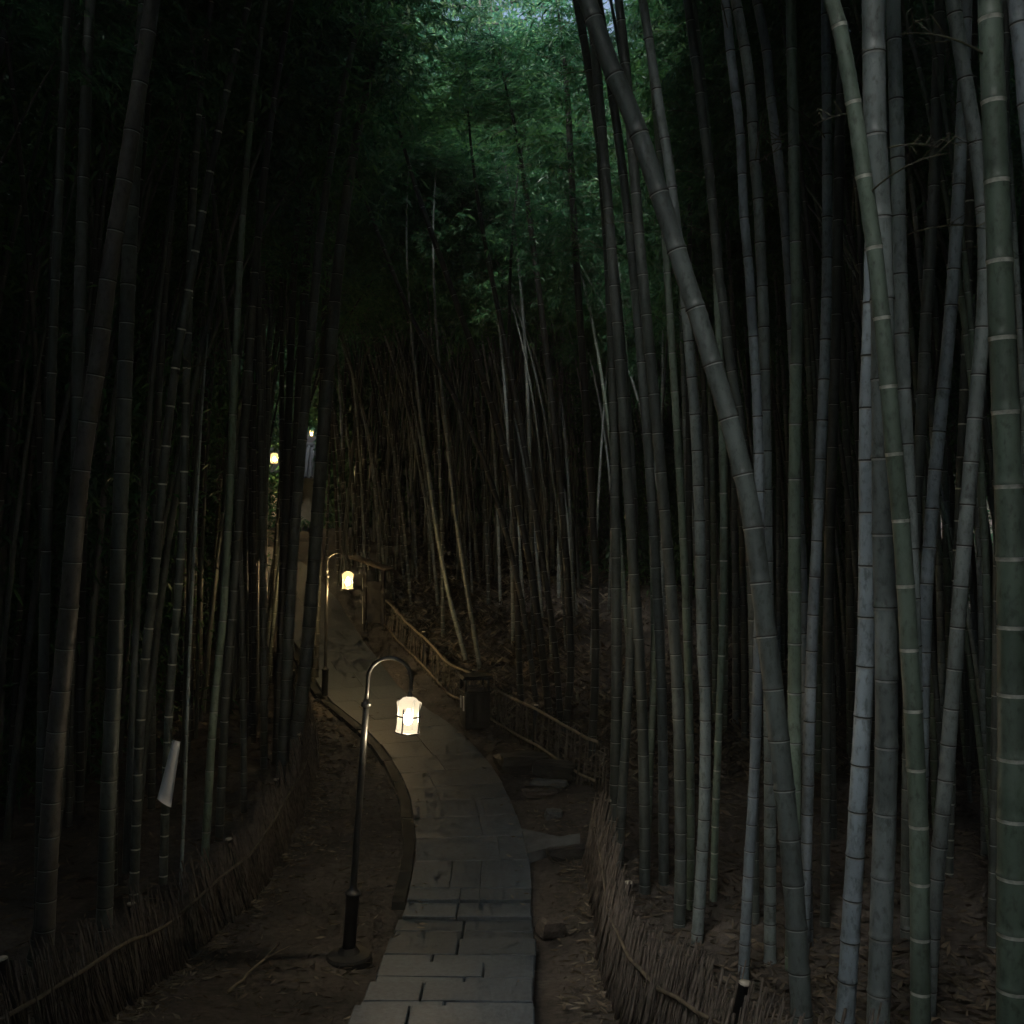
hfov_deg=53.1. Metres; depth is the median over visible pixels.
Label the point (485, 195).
bamboo
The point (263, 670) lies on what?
bamboo
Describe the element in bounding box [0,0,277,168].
bamboo
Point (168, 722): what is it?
bamboo
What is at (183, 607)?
bamboo
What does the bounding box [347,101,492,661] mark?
bamboo
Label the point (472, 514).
bamboo
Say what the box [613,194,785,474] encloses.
bamboo
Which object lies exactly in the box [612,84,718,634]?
bamboo
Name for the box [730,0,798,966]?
bamboo
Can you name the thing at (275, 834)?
brush fence
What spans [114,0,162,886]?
bamboo
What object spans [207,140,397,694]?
bamboo
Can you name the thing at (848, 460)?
bamboo
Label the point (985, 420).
bamboo
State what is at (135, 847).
bamboo
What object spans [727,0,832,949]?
bamboo
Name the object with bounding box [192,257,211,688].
bamboo
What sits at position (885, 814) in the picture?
bamboo
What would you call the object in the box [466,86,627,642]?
bamboo
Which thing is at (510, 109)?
bamboo
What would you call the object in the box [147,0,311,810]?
bamboo
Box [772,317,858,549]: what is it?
bamboo
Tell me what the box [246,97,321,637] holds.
bamboo
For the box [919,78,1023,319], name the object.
bamboo
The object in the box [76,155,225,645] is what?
bamboo
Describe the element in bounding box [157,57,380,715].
bamboo
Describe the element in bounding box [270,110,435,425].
bamboo
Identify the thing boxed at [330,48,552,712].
bamboo
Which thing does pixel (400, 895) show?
kerb
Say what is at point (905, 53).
bamboo
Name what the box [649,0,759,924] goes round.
bamboo
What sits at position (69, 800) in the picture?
bamboo
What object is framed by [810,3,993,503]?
bamboo
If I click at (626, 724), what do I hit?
bamboo
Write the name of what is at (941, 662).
bamboo
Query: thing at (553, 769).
stone
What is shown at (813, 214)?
bamboo
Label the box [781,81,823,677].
bamboo
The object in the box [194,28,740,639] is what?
bamboo
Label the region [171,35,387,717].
bamboo
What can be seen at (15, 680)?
bamboo
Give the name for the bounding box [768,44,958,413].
bamboo
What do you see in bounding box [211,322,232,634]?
bamboo
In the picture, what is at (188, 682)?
bamboo
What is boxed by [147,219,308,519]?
bamboo
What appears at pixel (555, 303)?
bamboo
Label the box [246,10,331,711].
bamboo
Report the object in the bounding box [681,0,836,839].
bamboo
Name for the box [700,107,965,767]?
bamboo
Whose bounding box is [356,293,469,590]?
bamboo
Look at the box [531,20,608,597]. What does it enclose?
bamboo
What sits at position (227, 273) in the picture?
bamboo
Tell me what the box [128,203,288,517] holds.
bamboo
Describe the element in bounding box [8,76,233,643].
bamboo
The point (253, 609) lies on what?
bamboo
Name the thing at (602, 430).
bamboo
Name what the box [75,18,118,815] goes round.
bamboo
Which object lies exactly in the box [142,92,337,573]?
bamboo
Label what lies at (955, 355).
bamboo
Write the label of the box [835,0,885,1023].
bamboo
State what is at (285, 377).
bamboo
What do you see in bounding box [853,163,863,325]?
bamboo
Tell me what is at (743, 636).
bamboo
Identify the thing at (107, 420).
bamboo
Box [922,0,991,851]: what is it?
bamboo
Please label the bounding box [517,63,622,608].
bamboo
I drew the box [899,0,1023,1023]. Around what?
bamboo
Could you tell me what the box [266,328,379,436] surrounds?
leafy tree
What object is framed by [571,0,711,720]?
bamboo
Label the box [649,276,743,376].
bamboo
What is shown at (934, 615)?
bamboo
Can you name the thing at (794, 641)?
bamboo
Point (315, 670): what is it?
bamboo
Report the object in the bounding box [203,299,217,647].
bamboo
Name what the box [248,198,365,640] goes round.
bamboo
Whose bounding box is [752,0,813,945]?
bamboo
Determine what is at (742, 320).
bamboo
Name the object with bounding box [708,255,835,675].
bamboo
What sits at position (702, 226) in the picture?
bamboo
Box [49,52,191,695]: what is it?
bamboo
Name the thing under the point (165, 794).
pale board
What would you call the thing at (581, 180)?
bamboo
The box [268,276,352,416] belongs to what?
bamboo
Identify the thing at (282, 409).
bamboo
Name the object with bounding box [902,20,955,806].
bamboo
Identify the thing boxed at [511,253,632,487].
bamboo
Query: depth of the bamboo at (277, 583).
20.73 m
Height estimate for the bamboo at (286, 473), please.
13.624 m
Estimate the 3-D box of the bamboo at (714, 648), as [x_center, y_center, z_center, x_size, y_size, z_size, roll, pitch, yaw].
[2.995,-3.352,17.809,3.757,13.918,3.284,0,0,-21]
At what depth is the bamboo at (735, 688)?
17.19 m
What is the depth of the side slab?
11.79 m
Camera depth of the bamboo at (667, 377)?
21.75 m
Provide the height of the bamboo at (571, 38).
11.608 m
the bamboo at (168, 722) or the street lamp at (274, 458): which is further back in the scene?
the street lamp at (274, 458)
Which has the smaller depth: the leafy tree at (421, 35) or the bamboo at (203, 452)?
the bamboo at (203, 452)
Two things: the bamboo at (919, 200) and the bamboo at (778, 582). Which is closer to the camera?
the bamboo at (919, 200)
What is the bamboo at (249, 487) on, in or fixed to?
on the ground
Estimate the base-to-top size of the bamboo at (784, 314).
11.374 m
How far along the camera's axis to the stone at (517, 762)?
14.55 m
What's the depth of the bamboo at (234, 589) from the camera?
11.96 m
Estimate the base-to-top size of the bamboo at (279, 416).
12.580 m
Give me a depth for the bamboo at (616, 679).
11.95 m
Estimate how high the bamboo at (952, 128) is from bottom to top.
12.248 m
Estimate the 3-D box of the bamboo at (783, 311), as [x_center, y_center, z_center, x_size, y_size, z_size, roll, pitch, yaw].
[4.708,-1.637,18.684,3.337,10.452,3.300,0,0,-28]
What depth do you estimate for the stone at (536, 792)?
13.67 m
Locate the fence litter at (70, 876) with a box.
[0,672,293,1022]
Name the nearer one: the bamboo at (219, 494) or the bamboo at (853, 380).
the bamboo at (853, 380)
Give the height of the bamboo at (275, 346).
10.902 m
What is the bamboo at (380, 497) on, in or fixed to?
on the ground
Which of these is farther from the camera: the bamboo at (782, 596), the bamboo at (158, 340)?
the bamboo at (782, 596)
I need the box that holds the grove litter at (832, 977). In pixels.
[578,738,995,1023]
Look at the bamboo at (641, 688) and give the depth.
10.55 m
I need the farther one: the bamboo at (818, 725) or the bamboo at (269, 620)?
the bamboo at (269, 620)
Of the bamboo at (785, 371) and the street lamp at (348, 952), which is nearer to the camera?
the street lamp at (348, 952)
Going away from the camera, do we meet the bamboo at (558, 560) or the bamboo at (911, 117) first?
the bamboo at (911, 117)
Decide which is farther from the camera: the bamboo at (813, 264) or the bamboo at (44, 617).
the bamboo at (813, 264)
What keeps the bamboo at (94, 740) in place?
on the ground
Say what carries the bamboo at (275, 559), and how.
on the ground
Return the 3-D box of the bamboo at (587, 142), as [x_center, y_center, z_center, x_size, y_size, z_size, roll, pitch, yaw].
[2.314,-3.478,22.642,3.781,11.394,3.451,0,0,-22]
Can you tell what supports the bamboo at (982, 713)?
on the ground
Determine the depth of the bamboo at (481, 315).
21.41 m
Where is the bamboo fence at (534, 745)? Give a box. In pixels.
[384,597,608,791]
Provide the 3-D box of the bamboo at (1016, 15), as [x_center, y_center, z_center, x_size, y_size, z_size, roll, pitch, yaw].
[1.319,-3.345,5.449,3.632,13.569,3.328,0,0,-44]
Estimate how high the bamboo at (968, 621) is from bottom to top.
10.637 m
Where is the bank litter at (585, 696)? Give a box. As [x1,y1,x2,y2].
[386,522,979,787]
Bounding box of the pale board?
[157,729,179,806]
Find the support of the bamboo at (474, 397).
on the ground
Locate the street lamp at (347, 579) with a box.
[313,552,353,703]
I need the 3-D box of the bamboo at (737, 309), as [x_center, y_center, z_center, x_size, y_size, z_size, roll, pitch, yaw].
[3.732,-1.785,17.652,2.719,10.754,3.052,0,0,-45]
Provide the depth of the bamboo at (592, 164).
21.53 m
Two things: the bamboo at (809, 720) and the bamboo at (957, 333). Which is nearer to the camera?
the bamboo at (809, 720)
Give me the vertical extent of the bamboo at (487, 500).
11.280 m
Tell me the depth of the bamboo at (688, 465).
15.33 m
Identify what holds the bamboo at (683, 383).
on the ground
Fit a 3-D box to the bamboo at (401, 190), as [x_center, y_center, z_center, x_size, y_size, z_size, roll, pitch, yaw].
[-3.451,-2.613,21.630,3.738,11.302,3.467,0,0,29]
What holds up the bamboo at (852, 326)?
on the ground
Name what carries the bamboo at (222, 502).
on the ground
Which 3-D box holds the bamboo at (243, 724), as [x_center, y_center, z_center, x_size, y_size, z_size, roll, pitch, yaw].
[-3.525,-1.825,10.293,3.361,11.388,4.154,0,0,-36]
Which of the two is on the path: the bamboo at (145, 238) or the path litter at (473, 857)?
the path litter at (473, 857)
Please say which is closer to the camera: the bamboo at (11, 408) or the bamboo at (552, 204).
the bamboo at (11, 408)
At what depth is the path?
10.96 m
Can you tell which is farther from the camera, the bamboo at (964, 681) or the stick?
the bamboo at (964, 681)
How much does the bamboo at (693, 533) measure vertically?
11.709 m
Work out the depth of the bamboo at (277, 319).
20.05 m
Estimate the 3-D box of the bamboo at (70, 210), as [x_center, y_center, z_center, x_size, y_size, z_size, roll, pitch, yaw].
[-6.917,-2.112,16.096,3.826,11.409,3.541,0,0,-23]
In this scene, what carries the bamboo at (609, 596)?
on the ground
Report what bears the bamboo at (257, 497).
on the ground
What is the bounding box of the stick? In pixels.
[226,943,290,993]
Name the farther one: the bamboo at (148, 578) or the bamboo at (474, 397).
the bamboo at (474, 397)
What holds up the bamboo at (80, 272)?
on the ground
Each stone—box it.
[493,751,547,774]
[522,787,556,797]
[530,778,569,787]
[532,759,580,780]
[535,914,565,939]
[544,808,562,820]
[545,843,584,862]
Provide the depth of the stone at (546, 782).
13.97 m
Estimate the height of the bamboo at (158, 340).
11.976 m
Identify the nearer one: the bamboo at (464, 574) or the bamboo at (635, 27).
the bamboo at (635, 27)
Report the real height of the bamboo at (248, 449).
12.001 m
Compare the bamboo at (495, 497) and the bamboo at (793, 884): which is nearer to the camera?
the bamboo at (793, 884)
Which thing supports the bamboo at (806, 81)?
on the ground
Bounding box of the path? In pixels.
[210,532,535,1023]
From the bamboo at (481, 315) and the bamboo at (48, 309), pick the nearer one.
the bamboo at (48, 309)
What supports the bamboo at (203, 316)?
on the ground
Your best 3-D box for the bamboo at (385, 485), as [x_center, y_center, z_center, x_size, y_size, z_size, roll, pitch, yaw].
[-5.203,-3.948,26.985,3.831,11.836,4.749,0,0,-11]
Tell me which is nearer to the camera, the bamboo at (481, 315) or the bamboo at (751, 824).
the bamboo at (751, 824)
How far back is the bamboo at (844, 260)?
17.16 m
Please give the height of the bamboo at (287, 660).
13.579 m
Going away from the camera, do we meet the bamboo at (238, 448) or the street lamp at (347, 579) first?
the street lamp at (347, 579)
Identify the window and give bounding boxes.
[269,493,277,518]
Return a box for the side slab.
[522,829,579,862]
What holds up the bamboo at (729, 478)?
on the ground
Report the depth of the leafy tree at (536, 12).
37.45 m
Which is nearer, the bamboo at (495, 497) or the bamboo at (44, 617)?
the bamboo at (44, 617)
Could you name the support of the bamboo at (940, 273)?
on the ground
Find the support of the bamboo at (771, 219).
on the ground
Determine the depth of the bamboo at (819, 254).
16.35 m
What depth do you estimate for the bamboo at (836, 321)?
9.76 m
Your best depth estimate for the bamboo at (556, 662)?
16.86 m
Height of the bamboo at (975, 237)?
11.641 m
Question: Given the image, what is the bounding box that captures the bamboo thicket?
[0,0,1023,873]
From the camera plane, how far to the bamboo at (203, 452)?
18.00 m
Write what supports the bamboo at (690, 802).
on the ground
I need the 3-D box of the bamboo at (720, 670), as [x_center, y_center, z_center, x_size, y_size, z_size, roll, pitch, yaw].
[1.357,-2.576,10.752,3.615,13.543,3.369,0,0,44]
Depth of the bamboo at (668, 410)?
25.05 m
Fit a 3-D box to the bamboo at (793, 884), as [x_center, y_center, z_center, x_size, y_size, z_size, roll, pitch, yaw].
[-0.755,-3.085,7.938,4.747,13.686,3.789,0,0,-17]
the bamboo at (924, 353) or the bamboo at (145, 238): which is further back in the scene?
the bamboo at (145, 238)
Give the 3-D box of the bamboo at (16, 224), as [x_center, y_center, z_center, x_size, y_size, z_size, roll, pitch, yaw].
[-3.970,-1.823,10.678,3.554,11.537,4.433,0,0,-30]
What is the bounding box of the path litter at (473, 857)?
[344,677,535,1018]
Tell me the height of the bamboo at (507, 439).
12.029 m
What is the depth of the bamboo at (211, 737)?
10.96 m
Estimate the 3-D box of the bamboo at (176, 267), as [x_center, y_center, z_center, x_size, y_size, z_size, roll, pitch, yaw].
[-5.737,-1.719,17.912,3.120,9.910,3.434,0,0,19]
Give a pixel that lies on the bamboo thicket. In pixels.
(28, 74)
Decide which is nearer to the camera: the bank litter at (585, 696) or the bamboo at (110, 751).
the bamboo at (110, 751)
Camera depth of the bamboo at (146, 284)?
17.17 m
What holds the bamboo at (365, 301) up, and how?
on the ground
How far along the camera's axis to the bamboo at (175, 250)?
17.61 m
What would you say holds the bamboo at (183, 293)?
on the ground
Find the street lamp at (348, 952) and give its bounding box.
[326,656,421,969]
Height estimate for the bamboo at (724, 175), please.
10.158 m
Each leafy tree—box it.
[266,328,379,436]
[315,4,509,444]
[388,18,515,75]
[400,0,557,348]
[424,0,576,339]
[433,0,637,379]
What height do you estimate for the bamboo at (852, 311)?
11.123 m
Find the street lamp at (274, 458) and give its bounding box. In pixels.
[270,445,277,463]
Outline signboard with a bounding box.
[349,555,392,631]
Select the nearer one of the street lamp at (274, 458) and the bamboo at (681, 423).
the bamboo at (681, 423)
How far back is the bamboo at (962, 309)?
10.24 m
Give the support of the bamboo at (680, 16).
on the ground
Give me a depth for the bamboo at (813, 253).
17.26 m
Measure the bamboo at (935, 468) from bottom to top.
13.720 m
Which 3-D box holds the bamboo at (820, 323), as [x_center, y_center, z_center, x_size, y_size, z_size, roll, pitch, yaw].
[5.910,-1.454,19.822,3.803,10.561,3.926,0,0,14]
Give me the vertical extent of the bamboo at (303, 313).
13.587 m
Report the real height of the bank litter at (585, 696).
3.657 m
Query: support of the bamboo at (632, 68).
on the ground
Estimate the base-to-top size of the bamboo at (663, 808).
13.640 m
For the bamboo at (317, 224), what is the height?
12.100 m
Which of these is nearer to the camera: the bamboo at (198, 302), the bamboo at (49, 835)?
the bamboo at (49, 835)
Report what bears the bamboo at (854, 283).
on the ground
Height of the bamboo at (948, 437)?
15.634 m
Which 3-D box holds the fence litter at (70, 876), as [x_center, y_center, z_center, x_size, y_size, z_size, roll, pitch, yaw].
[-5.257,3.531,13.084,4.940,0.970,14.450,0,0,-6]
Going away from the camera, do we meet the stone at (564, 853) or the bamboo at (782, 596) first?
the stone at (564, 853)
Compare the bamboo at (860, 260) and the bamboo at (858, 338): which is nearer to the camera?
the bamboo at (860, 260)
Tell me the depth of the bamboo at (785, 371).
20.35 m
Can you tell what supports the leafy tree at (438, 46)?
on the ground
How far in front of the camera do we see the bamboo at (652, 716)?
11.37 m
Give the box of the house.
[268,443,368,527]
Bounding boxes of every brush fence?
[0,632,319,1023]
[581,790,886,1023]
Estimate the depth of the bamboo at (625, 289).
20.01 m
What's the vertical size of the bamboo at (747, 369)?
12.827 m
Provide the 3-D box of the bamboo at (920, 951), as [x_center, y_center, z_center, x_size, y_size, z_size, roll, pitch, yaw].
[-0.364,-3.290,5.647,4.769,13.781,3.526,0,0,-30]
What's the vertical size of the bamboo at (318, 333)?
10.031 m
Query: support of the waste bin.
on the ground
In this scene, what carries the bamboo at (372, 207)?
on the ground
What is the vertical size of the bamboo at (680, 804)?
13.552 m
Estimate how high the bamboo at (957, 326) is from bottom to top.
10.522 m
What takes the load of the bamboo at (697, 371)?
on the ground
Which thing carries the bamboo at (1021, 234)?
on the ground
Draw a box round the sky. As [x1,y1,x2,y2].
[395,0,849,76]
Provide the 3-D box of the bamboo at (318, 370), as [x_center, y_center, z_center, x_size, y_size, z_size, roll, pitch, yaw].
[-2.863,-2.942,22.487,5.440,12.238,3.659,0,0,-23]
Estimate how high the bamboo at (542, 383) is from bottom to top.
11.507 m
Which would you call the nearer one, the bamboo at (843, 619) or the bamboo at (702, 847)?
the bamboo at (702, 847)
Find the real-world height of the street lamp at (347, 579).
2.874 m
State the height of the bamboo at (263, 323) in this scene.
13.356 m
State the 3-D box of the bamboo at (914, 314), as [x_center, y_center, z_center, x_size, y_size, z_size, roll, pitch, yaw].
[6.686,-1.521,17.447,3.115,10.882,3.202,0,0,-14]
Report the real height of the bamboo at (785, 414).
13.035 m
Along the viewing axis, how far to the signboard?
22.32 m
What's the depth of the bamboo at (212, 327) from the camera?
22.11 m
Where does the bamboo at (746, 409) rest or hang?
on the ground
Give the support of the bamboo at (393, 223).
on the ground
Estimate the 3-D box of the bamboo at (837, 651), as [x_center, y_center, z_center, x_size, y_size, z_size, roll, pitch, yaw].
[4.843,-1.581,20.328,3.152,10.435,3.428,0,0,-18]
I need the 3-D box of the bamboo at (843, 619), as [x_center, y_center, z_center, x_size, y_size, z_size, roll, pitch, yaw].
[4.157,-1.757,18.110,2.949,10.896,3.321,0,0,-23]
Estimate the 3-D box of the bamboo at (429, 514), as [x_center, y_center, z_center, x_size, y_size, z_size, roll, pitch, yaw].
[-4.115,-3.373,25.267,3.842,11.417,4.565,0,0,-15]
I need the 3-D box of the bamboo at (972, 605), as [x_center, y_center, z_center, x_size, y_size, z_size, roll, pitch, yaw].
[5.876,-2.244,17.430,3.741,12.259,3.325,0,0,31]
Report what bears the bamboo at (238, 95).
on the ground
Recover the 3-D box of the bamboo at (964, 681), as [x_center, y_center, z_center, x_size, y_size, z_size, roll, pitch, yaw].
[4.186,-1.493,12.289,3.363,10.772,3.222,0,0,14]
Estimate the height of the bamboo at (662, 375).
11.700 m
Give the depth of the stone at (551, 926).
9.68 m
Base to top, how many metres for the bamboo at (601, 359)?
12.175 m
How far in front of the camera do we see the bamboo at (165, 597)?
20.59 m
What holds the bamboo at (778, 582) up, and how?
on the ground
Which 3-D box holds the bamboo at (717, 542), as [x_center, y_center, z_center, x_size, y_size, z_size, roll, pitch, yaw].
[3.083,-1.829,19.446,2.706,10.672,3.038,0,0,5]
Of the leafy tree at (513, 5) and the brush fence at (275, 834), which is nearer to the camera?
the brush fence at (275, 834)
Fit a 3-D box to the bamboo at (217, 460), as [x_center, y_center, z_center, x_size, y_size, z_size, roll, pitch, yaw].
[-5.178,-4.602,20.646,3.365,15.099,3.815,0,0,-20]
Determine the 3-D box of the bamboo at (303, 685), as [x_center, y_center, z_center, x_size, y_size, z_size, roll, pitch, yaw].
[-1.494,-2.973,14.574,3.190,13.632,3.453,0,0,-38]
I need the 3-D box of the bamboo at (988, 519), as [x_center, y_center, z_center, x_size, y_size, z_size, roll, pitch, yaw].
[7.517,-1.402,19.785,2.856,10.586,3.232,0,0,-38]
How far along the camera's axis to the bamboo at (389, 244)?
20.96 m
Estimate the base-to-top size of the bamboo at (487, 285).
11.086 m
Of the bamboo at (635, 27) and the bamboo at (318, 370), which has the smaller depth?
the bamboo at (635, 27)
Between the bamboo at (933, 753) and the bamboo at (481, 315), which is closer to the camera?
the bamboo at (933, 753)
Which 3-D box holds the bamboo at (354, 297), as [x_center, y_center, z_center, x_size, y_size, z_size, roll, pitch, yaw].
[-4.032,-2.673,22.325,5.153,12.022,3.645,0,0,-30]
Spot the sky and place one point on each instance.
(606, 5)
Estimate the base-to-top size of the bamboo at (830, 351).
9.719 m
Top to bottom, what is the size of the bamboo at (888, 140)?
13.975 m
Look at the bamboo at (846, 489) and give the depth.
13.55 m
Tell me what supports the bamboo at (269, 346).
on the ground
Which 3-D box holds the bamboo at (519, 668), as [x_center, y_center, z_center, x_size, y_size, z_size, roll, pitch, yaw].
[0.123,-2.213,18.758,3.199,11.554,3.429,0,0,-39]
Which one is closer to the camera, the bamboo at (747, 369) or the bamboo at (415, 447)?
the bamboo at (747, 369)
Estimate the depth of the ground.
11.30 m
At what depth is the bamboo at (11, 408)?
12.06 m
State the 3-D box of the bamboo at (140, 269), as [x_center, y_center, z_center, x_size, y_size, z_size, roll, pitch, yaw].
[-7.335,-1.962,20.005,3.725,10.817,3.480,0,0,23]
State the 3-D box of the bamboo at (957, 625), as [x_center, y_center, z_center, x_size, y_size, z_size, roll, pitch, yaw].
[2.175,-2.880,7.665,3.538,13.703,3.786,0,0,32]
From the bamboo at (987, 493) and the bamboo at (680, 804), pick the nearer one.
the bamboo at (680, 804)
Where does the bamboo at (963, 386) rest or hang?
on the ground
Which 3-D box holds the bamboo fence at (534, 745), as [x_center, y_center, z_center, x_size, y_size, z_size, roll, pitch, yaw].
[-0.826,2.804,18.182,0.213,2.031,10.065,0,0,-24]
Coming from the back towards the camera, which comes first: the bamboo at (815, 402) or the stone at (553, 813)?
the bamboo at (815, 402)
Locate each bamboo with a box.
[0,0,230,539]
[0,0,258,309]
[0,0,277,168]
[4,42,187,589]
[5,0,263,810]
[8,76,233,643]
[14,0,95,967]
[32,0,226,989]
[33,0,70,927]
[39,0,74,711]
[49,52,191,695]
[54,0,326,730]
[57,0,263,813]
[65,5,129,827]
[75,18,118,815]
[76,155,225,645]
[88,218,180,320]
[91,1,269,740]
[91,124,296,763]
[92,161,244,676]
[95,0,145,975]
[102,167,245,613]
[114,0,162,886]
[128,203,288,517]
[129,0,252,908]
[133,184,169,354]
[135,255,227,314]
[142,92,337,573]
[143,280,245,336]
[145,201,328,600]
[146,108,185,607]
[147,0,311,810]
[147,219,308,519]
[150,0,292,568]
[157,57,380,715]
[159,0,213,885]
[159,341,199,660]
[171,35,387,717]
[178,76,356,277]
[178,334,207,900]
[179,268,205,707]
[187,15,329,751]
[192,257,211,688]
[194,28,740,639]
[195,0,414,875]
[196,215,221,707]
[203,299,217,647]
[207,0,342,736]
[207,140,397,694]
[210,64,383,420]
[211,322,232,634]
[214,0,432,841]
[214,284,225,650]
[217,110,346,631]
[224,0,359,743]
[227,0,354,769]
[230,222,391,361]
[231,202,387,698]
[232,337,245,554]
[238,8,374,503]
[239,56,351,606]
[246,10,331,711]
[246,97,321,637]
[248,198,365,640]
[256,50,387,724]
[256,107,439,433]
[259,0,478,763]
[261,3,269,751]
[266,0,449,731]
[266,17,396,549]
[267,162,493,605]
[268,141,449,649]
[268,167,453,691]
[268,203,431,619]
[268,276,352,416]
[269,168,410,683]
[269,181,415,450]
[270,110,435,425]
[270,286,374,429]
[271,151,399,382]
[274,135,482,631]
[275,0,492,780]
[275,159,427,385]
[279,14,391,529]
[288,0,504,772]
[296,304,394,601]
[300,65,538,701]
[310,3,446,681]
[325,144,425,285]
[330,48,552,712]
[345,272,438,608]
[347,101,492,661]
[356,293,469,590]
[357,282,439,598]
[357,317,394,586]
[368,115,485,556]
[376,25,585,725]
[379,84,515,668]
[387,277,479,582]
[388,135,566,653]
[390,19,589,733]
[392,128,577,614]
[397,83,543,643]
[403,230,492,579]
[411,164,562,662]
[427,0,563,650]
[427,61,623,700]
[454,0,683,761]
[460,148,683,680]
[461,148,575,623]
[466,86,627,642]
[484,60,610,540]
[492,111,657,340]
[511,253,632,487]
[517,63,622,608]
[529,22,647,387]
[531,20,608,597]
[538,89,640,313]
[542,36,650,894]
[542,230,692,481]
[543,18,739,641]
[548,242,674,661]
[557,230,762,701]
[558,0,668,885]
[558,80,650,623]
[564,150,710,594]
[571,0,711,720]
[571,101,766,705]
[572,0,637,869]
[573,43,703,479]
[577,0,701,509]
[577,1,717,722]
[578,0,812,1023]
[581,0,874,808]
[582,99,659,612]
[584,193,674,458]
[585,25,669,841]
[588,0,692,636]
[589,0,834,732]
[592,0,686,929]
[593,228,781,671]
[605,1,860,319]
[606,5,767,723]
[609,0,671,843]
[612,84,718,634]
[612,141,757,714]
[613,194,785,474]
[615,23,920,577]
[615,165,740,619]
[625,0,816,740]
[627,26,978,699]
[628,0,857,659]
[629,0,852,530]
[630,0,941,762]
[631,18,810,660]
[638,0,734,944]
[640,175,780,474]
[642,1,988,860]
[643,137,787,599]
[646,152,856,473]
[648,68,694,909]
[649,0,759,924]
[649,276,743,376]
[658,161,845,674]
[666,0,727,901]
[678,77,960,348]
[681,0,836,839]
[685,96,693,750]
[698,131,929,754]
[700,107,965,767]
[702,0,993,491]
[706,213,901,676]
[707,235,784,669]
[708,0,929,846]
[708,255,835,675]
[709,261,840,705]
[713,199,845,696]
[720,0,764,979]
[722,0,979,802]
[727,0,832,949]
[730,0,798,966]
[733,44,975,747]
[735,262,856,378]
[735,304,855,453]
[738,0,960,753]
[739,218,851,401]
[749,87,903,674]
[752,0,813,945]
[753,256,780,663]
[762,0,803,970]
[767,63,906,358]
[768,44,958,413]
[768,260,916,401]
[772,0,991,620]
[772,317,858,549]
[774,9,1010,528]
[780,177,943,588]
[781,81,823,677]
[783,52,821,774]
[800,143,847,401]
[801,86,978,706]
[804,177,823,538]
[805,48,874,785]
[806,0,945,720]
[809,0,962,1023]
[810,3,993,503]
[814,152,988,459]
[818,55,855,770]
[819,0,849,927]
[820,219,991,518]
[823,0,975,1023]
[832,83,874,691]
[833,0,1023,714]
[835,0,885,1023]
[845,0,1023,290]
[845,1,1023,539]
[851,0,937,829]
[851,3,941,671]
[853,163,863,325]
[886,0,984,722]
[886,98,890,194]
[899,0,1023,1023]
[900,0,945,940]
[902,0,988,1016]
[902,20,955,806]
[903,4,1023,332]
[906,213,976,539]
[908,124,951,523]
[909,35,1023,273]
[909,230,990,405]
[914,328,992,554]
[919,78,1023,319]
[920,0,1016,803]
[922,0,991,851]
[945,0,977,877]
[945,13,987,855]
[967,0,1020,948]
[1007,0,1023,170]
[1009,118,1023,495]
[1016,171,1023,384]
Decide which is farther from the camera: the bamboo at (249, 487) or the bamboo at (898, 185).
the bamboo at (249, 487)
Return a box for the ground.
[0,385,995,1023]
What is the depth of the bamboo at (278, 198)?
17.05 m
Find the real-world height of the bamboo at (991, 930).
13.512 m
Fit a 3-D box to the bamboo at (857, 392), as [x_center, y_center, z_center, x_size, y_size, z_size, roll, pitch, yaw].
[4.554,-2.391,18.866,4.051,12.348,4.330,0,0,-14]
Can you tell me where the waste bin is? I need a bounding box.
[456,672,492,728]
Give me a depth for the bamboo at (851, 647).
14.57 m
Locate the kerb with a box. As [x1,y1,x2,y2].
[293,645,414,909]
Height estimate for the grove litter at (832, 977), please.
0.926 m
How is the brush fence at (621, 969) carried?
on the ground
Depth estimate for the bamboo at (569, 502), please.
22.68 m
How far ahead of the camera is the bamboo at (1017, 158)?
11.59 m
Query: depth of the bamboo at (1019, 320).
10.17 m
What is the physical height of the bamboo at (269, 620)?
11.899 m
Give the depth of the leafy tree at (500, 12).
42.02 m

